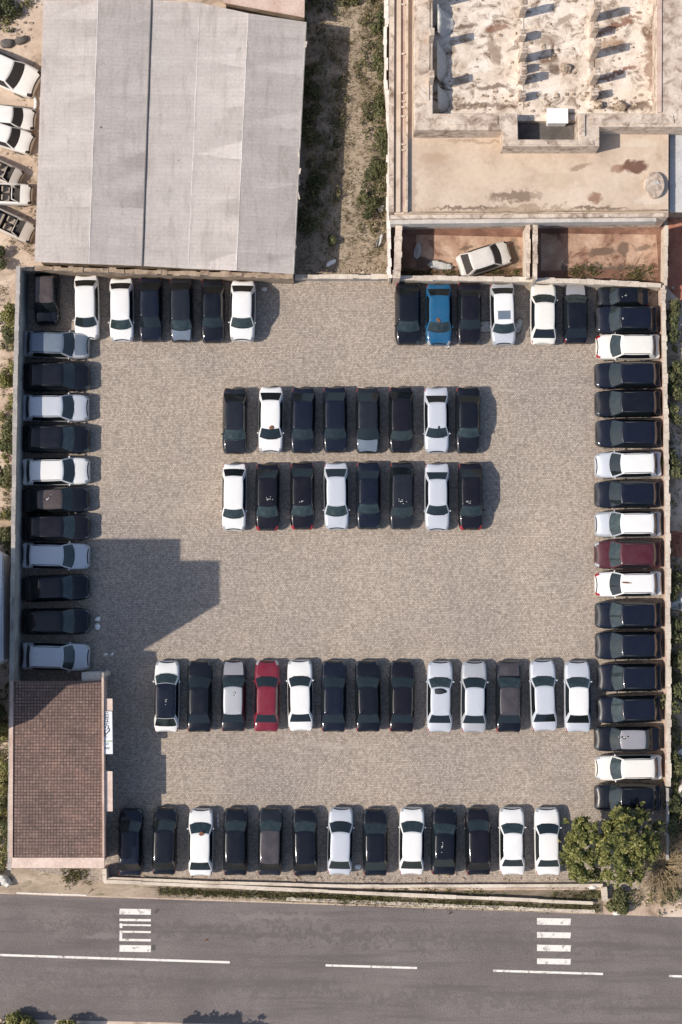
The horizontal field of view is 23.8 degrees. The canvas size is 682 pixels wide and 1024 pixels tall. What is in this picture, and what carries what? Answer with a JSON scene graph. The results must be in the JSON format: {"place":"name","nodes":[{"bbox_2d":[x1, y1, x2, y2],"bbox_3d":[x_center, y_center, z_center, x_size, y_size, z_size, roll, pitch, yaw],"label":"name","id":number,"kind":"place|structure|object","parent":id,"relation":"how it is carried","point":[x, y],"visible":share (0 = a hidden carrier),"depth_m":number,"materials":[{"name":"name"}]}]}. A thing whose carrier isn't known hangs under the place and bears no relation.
{"place":"outdoors","nodes":[
{"label":"outdoors","id":0,"kind":"place"},
{"bbox_2d":[35,0,306,274],"bbox_3d":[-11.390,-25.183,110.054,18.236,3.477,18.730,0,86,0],"label":"warehouse","id":1,"kind":"structure","parent":0,"point":[169,135],"depth_m":108.55,"materials":[{"name":"metal"}]},
{"bbox_2d":[0,894,681,1023],"bbox_3d":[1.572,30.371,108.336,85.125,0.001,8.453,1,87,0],"label":"road","id":2,"kind":"structure","parent":0,"point":[279,957],"depth_m":108.33,"materials":[{"name":"grey asphalt"}]},
{"bbox_2d":[0,0,681,1023],"bbox_3d":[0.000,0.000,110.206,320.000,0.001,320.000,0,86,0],"label":"ground","id":3,"kind":"structure","parent":0,"point":[30,54],"depth_m":110.88,"materials":[{"name":"soil"}]},
{"bbox_2d":[7,266,28,869],"bbox_3d":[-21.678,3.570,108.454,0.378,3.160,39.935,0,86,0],"label":"boundary wall","id":4,"kind":"structure","parent":3,"relation":"on","point":[17,540],"depth_m":107.93,"materials":[{"name":"beige concrete"}]},
{"bbox_2d":[0,52,40,98],"bbox_3d":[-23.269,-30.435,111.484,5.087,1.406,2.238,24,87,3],"label":"wrecked car","id":5,"kind":"object","parent":3,"relation":"on","point":[19,78],"visible":0.98,"depth_m":111.17,"materials":[{"name":"white paint"}]},
{"bbox_2d":[9,671,112,867],"bbox_3d":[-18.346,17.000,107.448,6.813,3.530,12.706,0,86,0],"label":"office building","id":6,"kind":"structure","parent":3,"relation":"on","point":[61,776],"depth_m":105.93,"materials":[{"name":"tile"}]},
{"bbox_2d":[18,265,293,283],"bbox_3d":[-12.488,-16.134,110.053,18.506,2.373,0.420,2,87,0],"label":"boundary wall","id":7,"kind":"structure","parent":3,"relation":"on","point":[115,273],"depth_m":109.14,"materials":[{"name":"beige concrete"}]},
{"bbox_2d":[0,868,602,914],"bbox_3d":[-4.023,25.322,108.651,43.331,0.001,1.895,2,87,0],"label":"verge","id":8,"kind":"structure","parent":3,"relation":"on","point":[28,881],"depth_m":108.65,"materials":[{"name":"beige concrete"}]},
{"bbox_2d":[15,276,665,890],"bbox_3d":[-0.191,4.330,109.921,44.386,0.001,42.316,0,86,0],"label":"parking lot","id":9,"kind":"structure","parent":3,"relation":"on","point":[179,574],"depth_m":109.92,"materials":[{"name":"beige gravel"}]},
{"bbox_2d":[32,273,60,325],"bbox_3d":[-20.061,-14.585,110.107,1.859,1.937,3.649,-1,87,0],"label":"parked car","id":10,"kind":"object","parent":9,"relation":"on","point":[46,308],"visible":1,"depth_m":109.51,"materials":[{"name":"black paint"}]},
{"bbox_2d":[22,542,89,570],"bbox_3d":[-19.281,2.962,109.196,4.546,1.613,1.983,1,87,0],"label":"parked car","id":11,"kind":"object","parent":9,"relation":"on","point":[69,556],"visible":1,"depth_m":108.68,"materials":[{"name":"silver metal"}]},
{"bbox_2d":[22,485,89,514],"bbox_3d":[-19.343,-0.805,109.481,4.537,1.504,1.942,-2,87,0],"label":"parked car","id":12,"kind":"object","parent":9,"relation":"on","point":[68,499],"visible":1,"depth_m":109.10,"materials":[{"name":"black paint"}]},
{"bbox_2d":[22,423,90,454],"bbox_3d":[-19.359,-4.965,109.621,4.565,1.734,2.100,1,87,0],"label":"parked car","id":13,"kind":"object","parent":9,"relation":"on","point":[58,439],"visible":1,"depth_m":109.07,"materials":[{"name":"black paint"}]},
{"bbox_2d":[22,642,90,672],"bbox_3d":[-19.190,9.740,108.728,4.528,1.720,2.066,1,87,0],"label":"parked car","id":14,"kind":"object","parent":9,"relation":"on","point":[54,656],"visible":1,"depth_m":108.18,"materials":[{"name":"silver metal"}]},
{"bbox_2d":[22,456,90,485],"bbox_3d":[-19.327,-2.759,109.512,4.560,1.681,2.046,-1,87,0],"label":"parked car","id":15,"kind":"object","parent":9,"relation":"on","point":[69,471],"visible":1,"depth_m":108.98,"materials":[{"name":"white paint"}]},
{"bbox_2d":[23,392,89,422],"bbox_3d":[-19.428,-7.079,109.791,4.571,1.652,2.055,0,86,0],"label":"parked car","id":16,"kind":"object","parent":9,"relation":"on","point":[68,408],"visible":1,"depth_m":109.24,"materials":[{"name":"silver metal"}]},
{"bbox_2d":[22,607,90,635],"bbox_3d":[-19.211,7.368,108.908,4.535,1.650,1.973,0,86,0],"label":"parked car","id":17,"kind":"object","parent":9,"relation":"on","point":[69,621],"visible":1,"depth_m":108.38,"materials":[{"name":"black paint"}]},
{"bbox_2d":[22,573,90,602],"bbox_3d":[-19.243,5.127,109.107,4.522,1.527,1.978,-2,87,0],"label":"parked car","id":18,"kind":"object","parent":9,"relation":"on","point":[69,587],"visible":1,"depth_m":108.72,"materials":[{"name":"black paint"}]},
{"bbox_2d":[22,513,90,541],"bbox_3d":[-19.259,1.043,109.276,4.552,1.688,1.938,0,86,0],"label":"parked car","id":19,"kind":"object","parent":9,"relation":"on","point":[69,527],"visible":1,"depth_m":108.74,"materials":[{"name":"black paint"}]},
{"bbox_2d":[23,360,90,392],"bbox_3d":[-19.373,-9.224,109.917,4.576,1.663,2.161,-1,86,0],"label":"parked car","id":20,"kind":"object","parent":9,"relation":"on","point":[41,377],"visible":1,"depth_m":109.40,"materials":[{"name":"black paint"}]},
{"bbox_2d":[24,330,89,360],"bbox_3d":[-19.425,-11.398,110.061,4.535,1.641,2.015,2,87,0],"label":"parked car","id":21,"kind":"object","parent":9,"relation":"on","point":[56,345],"visible":1,"depth_m":109.54,"materials":[{"name":"silver metal"}]},
{"bbox_2d":[72,276,100,339],"bbox_3d":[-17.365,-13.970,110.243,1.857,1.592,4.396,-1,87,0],"label":"parked car","id":22,"kind":"object","parent":9,"relation":"on","point":[86,319],"visible":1,"depth_m":109.72,"materials":[{"name":"white paint"}]},
{"bbox_2d":[108,278,134,342],"bbox_3d":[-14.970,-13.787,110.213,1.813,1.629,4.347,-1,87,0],"label":"parked car","id":23,"kind":"object","parent":9,"relation":"on","point":[121,308],"visible":1,"depth_m":109.70,"materials":[{"name":"white paint"}]},
{"bbox_2d":[117,808,143,875],"bbox_3d":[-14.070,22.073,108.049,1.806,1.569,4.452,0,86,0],"label":"parked car","id":24,"kind":"object","parent":9,"relation":"on","point":[130,828],"visible":1,"depth_m":107.56,"materials":[{"name":"blue paint"}]},
{"bbox_2d":[137,277,163,342],"bbox_3d":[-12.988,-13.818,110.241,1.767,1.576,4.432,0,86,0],"label":"parked car","id":25,"kind":"object","parent":9,"relation":"on","point":[151,295],"visible":1,"depth_m":109.80,"materials":[{"name":"blue paint"}]},
{"bbox_2d":[151,807,178,874],"bbox_3d":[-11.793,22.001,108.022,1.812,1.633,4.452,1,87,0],"label":"parked car","id":26,"kind":"object","parent":9,"relation":"on","point":[165,839],"visible":1,"depth_m":107.51,"materials":[{"name":"black paint"}]},
{"bbox_2d":[153,660,180,731],"bbox_3d":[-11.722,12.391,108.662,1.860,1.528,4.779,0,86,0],"label":"parked car","id":27,"kind":"object","parent":9,"relation":"on","point":[167,678],"visible":1,"depth_m":108.16,"materials":[{"name":"white paint"}]},
{"bbox_2d":[168,278,193,342],"bbox_3d":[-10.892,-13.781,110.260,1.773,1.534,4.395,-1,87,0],"label":"parked car","id":28,"kind":"object","parent":9,"relation":"on","point":[181,305],"visible":1,"depth_m":109.77,"materials":[{"name":"grey paint"}]},
{"bbox_2d":[185,661,212,731],"bbox_3d":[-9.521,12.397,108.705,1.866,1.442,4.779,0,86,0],"label":"parked car","id":29,"kind":"object","parent":9,"relation":"on","point":[199,681],"visible":1,"depth_m":108.31,"materials":[{"name":"black paint"}]},
{"bbox_2d":[187,808,213,875],"bbox_3d":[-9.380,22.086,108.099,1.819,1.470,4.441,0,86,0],"label":"parked car","id":30,"kind":"object","parent":9,"relation":"on","point":[200,855],"visible":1,"depth_m":107.67,"materials":[{"name":"white paint"}]},
{"bbox_2d":[199,279,225,343],"bbox_3d":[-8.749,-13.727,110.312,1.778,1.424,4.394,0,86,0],"label":"parked car","id":31,"kind":"object","parent":9,"relation":"on","point":[213,296],"visible":1,"depth_m":109.96,"materials":[{"name":"black paint"}]},
{"bbox_2d":[219,660,246,730],"bbox_3d":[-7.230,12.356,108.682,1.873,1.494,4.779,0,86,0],"label":"parked car","id":32,"kind":"object","parent":9,"relation":"on","point":[233,706],"visible":1,"depth_m":108.28,"materials":[{"name":"grey paint"}]},
{"bbox_2d":[220,464,246,530],"bbox_3d":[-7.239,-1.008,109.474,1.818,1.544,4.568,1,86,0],"label":"parked car","id":33,"kind":"object","parent":9,"relation":"on","point":[234,497],"visible":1,"depth_m":108.98,"materials":[{"name":"white paint"}]},
{"bbox_2d":[221,388,247,453],"bbox_3d":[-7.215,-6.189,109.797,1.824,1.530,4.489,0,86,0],"label":"parked car","id":34,"kind":"object","parent":9,"relation":"on","point":[234,434],"visible":1,"depth_m":109.36,"materials":[{"name":"grey paint"}]},
{"bbox_2d":[222,807,248,874],"bbox_3d":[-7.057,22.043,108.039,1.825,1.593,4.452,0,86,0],"label":"parked car","id":35,"kind":"object","parent":9,"relation":"on","point":[235,827],"visible":1,"depth_m":107.50,"materials":[{"name":"black paint"}]},
{"bbox_2d":[228,280,256,341],"bbox_3d":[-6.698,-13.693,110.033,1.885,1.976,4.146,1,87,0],"label":"parked car","id":36,"kind":"object","parent":9,"relation":"on","point":[243,295],"visible":1,"depth_m":109.48,"materials":[{"name":"white paint"}]},
{"bbox_2d":[253,660,280,731],"bbox_3d":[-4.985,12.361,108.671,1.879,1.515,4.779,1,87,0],"label":"parked car","id":37,"kind":"object","parent":9,"relation":"on","point":[267,676],"visible":1,"depth_m":108.26,"materials":[{"name":"red paint"}]},
{"bbox_2d":[254,464,280,530],"bbox_3d":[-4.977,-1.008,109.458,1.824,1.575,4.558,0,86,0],"label":"parked car","id":38,"kind":"object","parent":9,"relation":"on","point":[267,485],"visible":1,"depth_m":109.01,"materials":[{"name":"black paint"}]},
{"bbox_2d":[257,807,283,875],"bbox_3d":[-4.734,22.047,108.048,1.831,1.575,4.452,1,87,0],"label":"parked car","id":39,"kind":"object","parent":9,"relation":"on","point":[270,828],"visible":1,"depth_m":107.52,"materials":[{"name":"grey paint"}]},
{"bbox_2d":[257,387,283,452],"bbox_3d":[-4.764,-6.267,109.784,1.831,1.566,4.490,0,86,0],"label":"parked car","id":40,"kind":"object","parent":9,"relation":"on","point":[271,402],"visible":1,"depth_m":109.34,"materials":[{"name":"white paint"}]},
{"bbox_2d":[286,659,313,730],"bbox_3d":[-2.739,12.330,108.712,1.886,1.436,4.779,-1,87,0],"label":"parked car","id":41,"kind":"object","parent":9,"relation":"on","point":[299,680],"visible":1,"depth_m":108.31,"materials":[{"name":"white paint"}]},
{"bbox_2d":[289,463,315,529],"bbox_3d":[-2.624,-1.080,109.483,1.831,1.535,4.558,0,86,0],"label":"parked car","id":42,"kind":"object","parent":9,"relation":"on","point":[302,488],"visible":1,"depth_m":109.04,"materials":[{"name":"black paint"}]},
{"bbox_2d":[289,387,315,453],"bbox_3d":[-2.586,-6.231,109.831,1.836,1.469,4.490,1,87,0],"label":"parked car","id":43,"kind":"object","parent":9,"relation":"on","point":[302,433],"visible":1,"depth_m":109.40,"materials":[{"name":"blue paint"}]},
{"bbox_2d":[291,808,317,875],"bbox_3d":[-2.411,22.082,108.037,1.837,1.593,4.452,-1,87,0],"label":"parked car","id":44,"kind":"object","parent":9,"relation":"on","point":[304,828],"visible":1,"depth_m":107.51,"materials":[{"name":"black paint"}]},
{"bbox_2d":[320,660,347,731],"bbox_3d":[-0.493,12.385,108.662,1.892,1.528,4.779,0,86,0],"label":"parked car","id":45,"kind":"object","parent":9,"relation":"on","point":[333,713],"visible":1,"depth_m":108.25,"materials":[{"name":"blue paint"}]},
{"bbox_2d":[322,387,348,452],"bbox_3d":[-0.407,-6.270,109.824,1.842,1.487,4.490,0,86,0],"label":"parked car","id":46,"kind":"object","parent":9,"relation":"on","point":[334,432],"visible":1,"depth_m":109.38,"materials":[{"name":"blue paint"}]},
{"bbox_2d":[323,463,349,529],"bbox_3d":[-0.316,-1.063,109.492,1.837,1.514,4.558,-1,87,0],"label":"parked car","id":47,"kind":"object","parent":9,"relation":"on","point":[336,510],"visible":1,"depth_m":109.05,"materials":[{"name":"silver metal"}]},
{"bbox_2d":[327,807,353,874],"bbox_3d":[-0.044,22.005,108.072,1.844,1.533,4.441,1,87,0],"label":"parked car","id":48,"kind":"object","parent":9,"relation":"on","point":[340,827],"visible":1,"depth_m":107.62,"materials":[{"name":"silver metal"}]},
{"bbox_2d":[60,260,654,913],"bbox_3d":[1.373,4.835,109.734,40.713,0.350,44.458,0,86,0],"label":"weeds","id":49,"kind":"object","parent":9,"relation":"on","point":[76,876],"visible":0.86,"depth_m":108.55,"materials":[{"name":"green plant"}]},
{"bbox_2d":[353,660,381,731],"bbox_3d":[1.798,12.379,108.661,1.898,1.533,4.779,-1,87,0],"label":"parked car","id":50,"kind":"object","parent":9,"relation":"on","point":[367,681],"visible":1,"depth_m":108.24,"materials":[{"name":"black paint"}]},
{"bbox_2d":[354,388,380,453],"bbox_3d":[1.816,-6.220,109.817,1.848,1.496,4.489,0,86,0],"label":"parked car","id":51,"kind":"object","parent":9,"relation":"on","point":[367,433],"visible":1,"depth_m":109.38,"materials":[{"name":"grey paint"}]},
{"bbox_2d":[355,462,381,529],"bbox_3d":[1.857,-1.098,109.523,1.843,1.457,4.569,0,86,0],"label":"parked car","id":52,"kind":"object","parent":9,"relation":"on","point":[368,509],"visible":1,"depth_m":109.15,"materials":[{"name":"blue paint"}]},
{"bbox_2d":[361,808,388,875],"bbox_3d":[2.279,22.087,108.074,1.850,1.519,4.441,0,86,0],"label":"parked car","id":53,"kind":"object","parent":9,"relation":"on","point":[374,828],"visible":1,"depth_m":107.62,"materials":[{"name":"black paint"}]},
{"bbox_2d":[388,462,414,529],"bbox_3d":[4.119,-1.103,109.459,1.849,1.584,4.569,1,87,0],"label":"parked car","id":54,"kind":"object","parent":9,"relation":"on","point":[401,484],"visible":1,"depth_m":108.94,"materials":[{"name":"grey paint"}]},
{"bbox_2d":[388,387,414,452],"bbox_3d":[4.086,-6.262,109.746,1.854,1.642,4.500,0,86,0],"label":"parked car","id":55,"kind":"object","parent":9,"relation":"on","point":[401,433],"visible":1,"depth_m":109.24,"materials":[{"name":"black paint"}]},
{"bbox_2d":[388,660,415,731],"bbox_3d":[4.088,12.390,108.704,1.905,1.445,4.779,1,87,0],"label":"parked car","id":56,"kind":"object","parent":9,"relation":"on","point":[401,714],"visible":1,"depth_m":108.31,"materials":[{"name":"black paint"}]},
{"bbox_2d":[394,282,421,345],"bbox_3d":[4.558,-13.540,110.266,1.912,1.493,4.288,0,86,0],"label":"parked car","id":57,"kind":"object","parent":9,"relation":"on","point":[407,325],"visible":1,"depth_m":109.84,"materials":[{"name":"black paint"}]},
{"bbox_2d":[398,807,425,874],"bbox_3d":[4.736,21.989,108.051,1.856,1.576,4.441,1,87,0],"label":"parked car","id":58,"kind":"object","parent":9,"relation":"on","point":[411,827],"visible":1,"depth_m":107.59,"materials":[{"name":"white paint"}]},
{"bbox_2d":[423,387,450,453],"bbox_3d":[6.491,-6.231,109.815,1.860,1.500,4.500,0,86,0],"label":"parked car","id":59,"kind":"object","parent":9,"relation":"on","point":[436,410],"visible":1,"depth_m":109.44,"materials":[{"name":"silver metal"}]},
{"bbox_2d":[424,464,450,530],"bbox_3d":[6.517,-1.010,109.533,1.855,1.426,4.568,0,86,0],"label":"parked car","id":60,"kind":"object","parent":9,"relation":"on","point":[437,510],"visible":1,"depth_m":109.17,"materials":[{"name":"silver metal"}]},
{"bbox_2d":[425,284,453,345],"bbox_3d":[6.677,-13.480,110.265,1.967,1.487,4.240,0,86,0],"label":"parked car","id":61,"kind":"object","parent":9,"relation":"on","point":[438,300],"visible":1,"depth_m":109.85,"materials":[{"name":"blue paint"}]},
{"bbox_2d":[426,661,453,731],"bbox_3d":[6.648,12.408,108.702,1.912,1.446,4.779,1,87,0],"label":"parked car","id":62,"kind":"object","parent":9,"relation":"on","point":[439,712],"visible":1,"depth_m":108.31,"materials":[{"name":"silver metal"}]},
{"bbox_2d":[430,807,457,874],"bbox_3d":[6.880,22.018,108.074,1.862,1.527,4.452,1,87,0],"label":"parked car","id":63,"kind":"object","parent":9,"relation":"on","point":[444,827],"visible":1,"depth_m":107.67,"materials":[{"name":"black paint"}]},
{"bbox_2d":[454,387,481,453],"bbox_3d":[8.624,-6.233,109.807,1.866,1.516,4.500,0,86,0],"label":"parked car","id":64,"kind":"object","parent":9,"relation":"on","point":[467,433],"visible":1,"depth_m":109.42,"materials":[{"name":"black paint"}]},
{"bbox_2d":[456,282,482,344],"bbox_3d":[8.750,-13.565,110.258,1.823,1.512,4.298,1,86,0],"label":"parked car","id":65,"kind":"object","parent":9,"relation":"on","point":[468,299],"visible":1,"depth_m":109.88,"materials":[{"name":"black paint"}]},
{"bbox_2d":[457,463,484,529],"bbox_3d":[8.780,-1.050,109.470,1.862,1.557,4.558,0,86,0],"label":"parked car","id":66,"kind":"object","parent":9,"relation":"on","point":[470,488],"visible":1,"depth_m":109.03,"materials":[{"name":"black paint"}]},
{"bbox_2d":[460,661,488,732],"bbox_3d":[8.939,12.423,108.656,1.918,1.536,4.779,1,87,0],"label":"parked car","id":67,"kind":"object","parent":9,"relation":"on","point":[473,702],"visible":1,"depth_m":108.24,"materials":[{"name":"silver metal"}]},
{"bbox_2d":[464,807,491,874],"bbox_3d":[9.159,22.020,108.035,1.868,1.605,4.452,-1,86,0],"label":"parked car","id":68,"kind":"object","parent":9,"relation":"on","point":[477,828],"visible":1,"depth_m":107.52,"materials":[{"name":"black paint"}]},
{"bbox_2d":[489,283,516,345],"bbox_3d":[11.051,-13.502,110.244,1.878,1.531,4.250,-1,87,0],"label":"parked car","id":69,"kind":"object","parent":9,"relation":"on","point":[503,325],"visible":1,"depth_m":109.77,"materials":[{"name":"silver metal"}]},
{"bbox_2d":[494,661,522,731],"bbox_3d":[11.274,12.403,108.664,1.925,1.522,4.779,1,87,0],"label":"parked car","id":70,"kind":"object","parent":9,"relation":"on","point":[508,698],"visible":1,"depth_m":108.25,"materials":[{"name":"black paint"}]},
{"bbox_2d":[498,807,525,874],"bbox_3d":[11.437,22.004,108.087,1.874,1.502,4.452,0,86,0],"label":"parked car","id":71,"kind":"object","parent":9,"relation":"on","point":[511,855],"visible":1,"depth_m":107.69,"materials":[{"name":"white paint"}]},
{"bbox_2d":[528,659,557,730],"bbox_3d":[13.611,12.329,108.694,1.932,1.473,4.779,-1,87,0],"label":"parked car","id":72,"kind":"object","parent":9,"relation":"on","point":[543,694],"visible":1,"depth_m":108.30,"materials":[{"name":"silver metal"}]},
{"bbox_2d":[529,284,557,344],"bbox_3d":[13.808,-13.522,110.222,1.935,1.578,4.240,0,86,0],"label":"parked car","id":73,"kind":"object","parent":9,"relation":"on","point":[543,315],"visible":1,"depth_m":109.74,"materials":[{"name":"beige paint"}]},
{"bbox_2d":[533,807,561,874],"bbox_3d":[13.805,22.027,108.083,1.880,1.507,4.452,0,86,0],"label":"parked car","id":74,"kind":"object","parent":9,"relation":"on","point":[546,824],"visible":0.98,"depth_m":107.69,"materials":[{"name":"white paint"}]},
{"bbox_2d":[561,285,588,344],"bbox_3d":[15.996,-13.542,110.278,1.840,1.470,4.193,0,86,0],"label":"parked car","id":75,"kind":"object","parent":9,"relation":"on","point":[574,298],"visible":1,"depth_m":109.83,"materials":[{"name":"black paint"}]},
{"bbox_2d":[563,661,591,731],"bbox_3d":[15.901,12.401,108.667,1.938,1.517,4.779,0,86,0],"label":"parked car","id":76,"kind":"object","parent":9,"relation":"on","point":[577,700],"visible":1,"depth_m":108.26,"materials":[{"name":"silver metal"}]},
{"bbox_2d":[594,305,657,334],"bbox_3d":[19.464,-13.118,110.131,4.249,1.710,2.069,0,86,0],"label":"parked car","id":77,"kind":"object","parent":9,"relation":"on","point":[638,319],"visible":0.99,"depth_m":109.59,"materials":[{"name":"blue paint"}]},
{"bbox_2d":[593,725,660,752],"bbox_3d":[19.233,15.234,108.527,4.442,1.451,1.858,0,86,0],"label":"parked car","id":78,"kind":"object","parent":9,"relation":"on","point":[645,738],"visible":1,"depth_m":108.17,"materials":[{"name":"black paint"}]},
{"bbox_2d":[594,539,660,569],"bbox_3d":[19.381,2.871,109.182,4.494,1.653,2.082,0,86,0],"label":"parked car","id":79,"kind":"object","parent":9,"relation":"on","point":[630,554],"visible":1,"depth_m":108.65,"materials":[{"name":"red paint"}]},
{"bbox_2d":[594,479,660,508],"bbox_3d":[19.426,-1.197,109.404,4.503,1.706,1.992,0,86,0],"label":"parked car","id":80,"kind":"object","parent":9,"relation":"on","point":[614,494],"visible":1,"depth_m":108.85,"materials":[{"name":"blue paint"}]},
{"bbox_2d":[594,361,660,389],"bbox_3d":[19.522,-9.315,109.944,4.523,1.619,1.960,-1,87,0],"label":"parked car","id":81,"kind":"object","parent":9,"relation":"on","point":[628,375],"visible":1,"depth_m":109.44,"materials":[{"name":"blue paint"}]},
{"bbox_2d":[594,782,660,811],"bbox_3d":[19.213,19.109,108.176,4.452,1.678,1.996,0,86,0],"label":"parked car","id":82,"kind":"object","parent":9,"relation":"on","point":[608,796],"visible":0.89,"depth_m":107.70,"materials":[{"name":"black paint"}]},
{"bbox_2d":[595,333,659,360],"bbox_3d":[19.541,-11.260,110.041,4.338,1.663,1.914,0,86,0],"label":"parked car","id":83,"kind":"object","parent":9,"relation":"on","point":[615,346],"visible":1,"depth_m":109.52,"materials":[{"name":"beige paint"}]},
{"bbox_2d":[594,630,661,660],"bbox_3d":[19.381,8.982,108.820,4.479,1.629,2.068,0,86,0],"label":"parked car","id":84,"kind":"object","parent":9,"relation":"on","point":[615,645],"visible":1,"depth_m":108.31,"materials":[{"name":"black paint"}]},
{"bbox_2d":[594,600,661,629],"bbox_3d":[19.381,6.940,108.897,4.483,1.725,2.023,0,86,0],"label":"parked car","id":85,"kind":"object","parent":9,"relation":"on","point":[615,614],"visible":1,"depth_m":108.35,"materials":[{"name":"black paint"}]},
{"bbox_2d":[594,389,661,418],"bbox_3d":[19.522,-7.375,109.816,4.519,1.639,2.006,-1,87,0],"label":"parked car","id":86,"kind":"object","parent":9,"relation":"on","point":[614,403],"visible":1,"depth_m":109.31,"materials":[{"name":"black paint"}]},
{"bbox_2d":[594,450,661,478],"bbox_3d":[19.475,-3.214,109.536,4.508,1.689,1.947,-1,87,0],"label":"parked car","id":87,"kind":"object","parent":9,"relation":"on","point":[630,464],"visible":1,"depth_m":109.00,"materials":[{"name":"silver metal"}]},
{"bbox_2d":[594,510,661,537],"bbox_3d":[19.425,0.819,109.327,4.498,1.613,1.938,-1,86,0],"label":"parked car","id":88,"kind":"object","parent":9,"relation":"on","point":[622,524],"visible":1,"depth_m":108.82,"materials":[{"name":"silver metal"}]},
{"bbox_2d":[594,753,661,781],"bbox_3d":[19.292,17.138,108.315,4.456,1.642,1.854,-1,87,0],"label":"parked car","id":89,"kind":"object","parent":9,"relation":"on","point":[627,767],"visible":1,"depth_m":107.81,"materials":[{"name":"beige paint"}]},
{"bbox_2d":[594,570,661,597],"bbox_3d":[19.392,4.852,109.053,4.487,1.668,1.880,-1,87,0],"label":"parked car","id":90,"kind":"object","parent":9,"relation":"on","point":[642,584],"visible":1,"depth_m":108.53,"materials":[{"name":"white paint"}]},
{"bbox_2d":[595,418,661,448],"bbox_3d":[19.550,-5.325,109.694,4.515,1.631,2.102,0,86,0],"label":"parked car","id":91,"kind":"object","parent":9,"relation":"on","point":[628,433],"visible":1,"depth_m":109.19,"materials":[{"name":"black paint"}]},
{"bbox_2d":[596,662,661,692],"bbox_3d":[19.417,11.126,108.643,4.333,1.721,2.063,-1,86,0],"label":"parked car","id":92,"kind":"object","parent":9,"relation":"on","point":[616,677],"visible":1,"depth_m":108.11,"materials":[{"name":"blue paint"}]},
{"bbox_2d":[596,694,661,724],"bbox_3d":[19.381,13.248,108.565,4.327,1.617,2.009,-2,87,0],"label":"parked car","id":93,"kind":"object","parent":9,"relation":"on","point":[642,708],"visible":1,"depth_m":108.06,"materials":[{"name":"blue paint"}]},
{"bbox_2d":[293,0,391,276],"bbox_3d":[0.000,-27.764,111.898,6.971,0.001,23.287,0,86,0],"label":"yard strip","id":94,"kind":"object","parent":3,"relation":"on","point":[317,236],"visible":0.5,"depth_m":111.73,"materials":[{"name":"brown soil"}]},
{"bbox_2d":[296,0,388,272],"bbox_3d":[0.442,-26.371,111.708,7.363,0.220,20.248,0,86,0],"label":"dry grass","id":95,"kind":"structure","parent":94,"relation":"on","point":[362,115],"depth_m":111.76,"materials":[{"name":"plant"}]},
{"bbox_2d":[299,0,388,235],"bbox_3d":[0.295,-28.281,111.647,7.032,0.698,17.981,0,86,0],"label":"ground cover","id":96,"kind":"object","parent":94,"relation":"on","point":[307,6],"visible":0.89,"depth_m":111.61,"materials":[{"name":"green plant"}]},
{"bbox_2d":[104,880,592,904],"bbox_3d":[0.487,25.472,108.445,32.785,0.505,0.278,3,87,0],"label":"retaining wall","id":97,"kind":"structure","parent":3,"relation":"on","point":[399,894],"depth_m":108.20,"materials":[{"name":"concrete"}]},
{"bbox_2d":[107,877,602,887],"bbox_3d":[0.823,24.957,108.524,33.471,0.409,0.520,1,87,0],"label":"retaining wall","id":98,"kind":"structure","parent":3,"relation":"on","point":[352,885],"depth_m":108.33,"materials":[{"name":"concrete"}]},
{"bbox_2d":[392,275,660,291],"bbox_3d":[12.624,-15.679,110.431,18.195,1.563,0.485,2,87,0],"label":"boundary wall","id":99,"kind":"structure","parent":3,"relation":"on","point":[490,280],"depth_m":109.67,"materials":[{"name":"concrete"}]},
{"bbox_2d":[558,813,601,883],"bbox_3d":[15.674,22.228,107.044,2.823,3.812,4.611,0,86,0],"label":"green tree","id":100,"kind":"object","parent":3,"relation":"on","point":[573,854],"visible":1,"depth_m":105.89,"materials":[{"name":"green plant"}]},
{"bbox_2d":[590,801,665,888],"bbox_3d":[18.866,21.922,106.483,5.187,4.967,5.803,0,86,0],"label":"green tree","id":101,"kind":"object","parent":3,"relation":"on","point":[631,848],"visible":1,"depth_m":105.57,"materials":[{"name":"green plant"}]},
{"bbox_2d":[658,285,671,786],"bbox_3d":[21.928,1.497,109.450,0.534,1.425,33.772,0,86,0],"label":"boundary wall","id":102,"kind":"structure","parent":3,"relation":"on","point":[667,678],"depth_m":109.02,"materials":[{"name":"concrete"}]},
{"bbox_2d":[149,887,602,911],"bbox_3d":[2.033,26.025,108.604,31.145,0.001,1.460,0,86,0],"label":"ditch","id":103,"kind":"object","parent":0,"point":[523,893],"visible":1,"depth_m":108.62,"materials":[{"name":"concrete"}]},
{"bbox_2d":[392,222,663,282],"bbox_3d":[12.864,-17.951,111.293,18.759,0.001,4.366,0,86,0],"label":"pen floor","id":104,"kind":"structure","parent":0,"point":[408,259],"depth_m":111.32,"materials":[{"name":"red soil"}]},
{"bbox_2d":[416,235,522,267],"bbox_3d":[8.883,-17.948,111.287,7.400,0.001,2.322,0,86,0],"label":"pale slab","id":105,"kind":"structure","parent":104,"relation":"on","point":[447,248],"depth_m":111.31,"materials":[{"name":"brown concrete"}]},
{"bbox_2d":[455,241,512,275],"bbox_3d":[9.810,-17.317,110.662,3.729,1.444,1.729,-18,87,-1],"label":"wrecked car","id":106,"kind":"object","parent":104,"relation":"on","point":[484,259],"visible":0.95,"depth_m":110.23,"materials":[{"name":"paint"}]},
{"bbox_2d":[541,233,657,270],"bbox_3d":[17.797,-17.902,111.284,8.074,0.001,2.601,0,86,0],"label":"pale slab","id":107,"kind":"structure","parent":104,"relation":"on","point":[618,251],"depth_m":111.29,"materials":[{"name":"brown concrete"}]},
{"bbox_2d":[389,0,681,229],"bbox_3d":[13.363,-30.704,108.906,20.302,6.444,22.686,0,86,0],"label":"concrete building","id":108,"kind":"structure","parent":0,"point":[496,166],"depth_m":108.57,"materials":[{"name":"beige concrete"}]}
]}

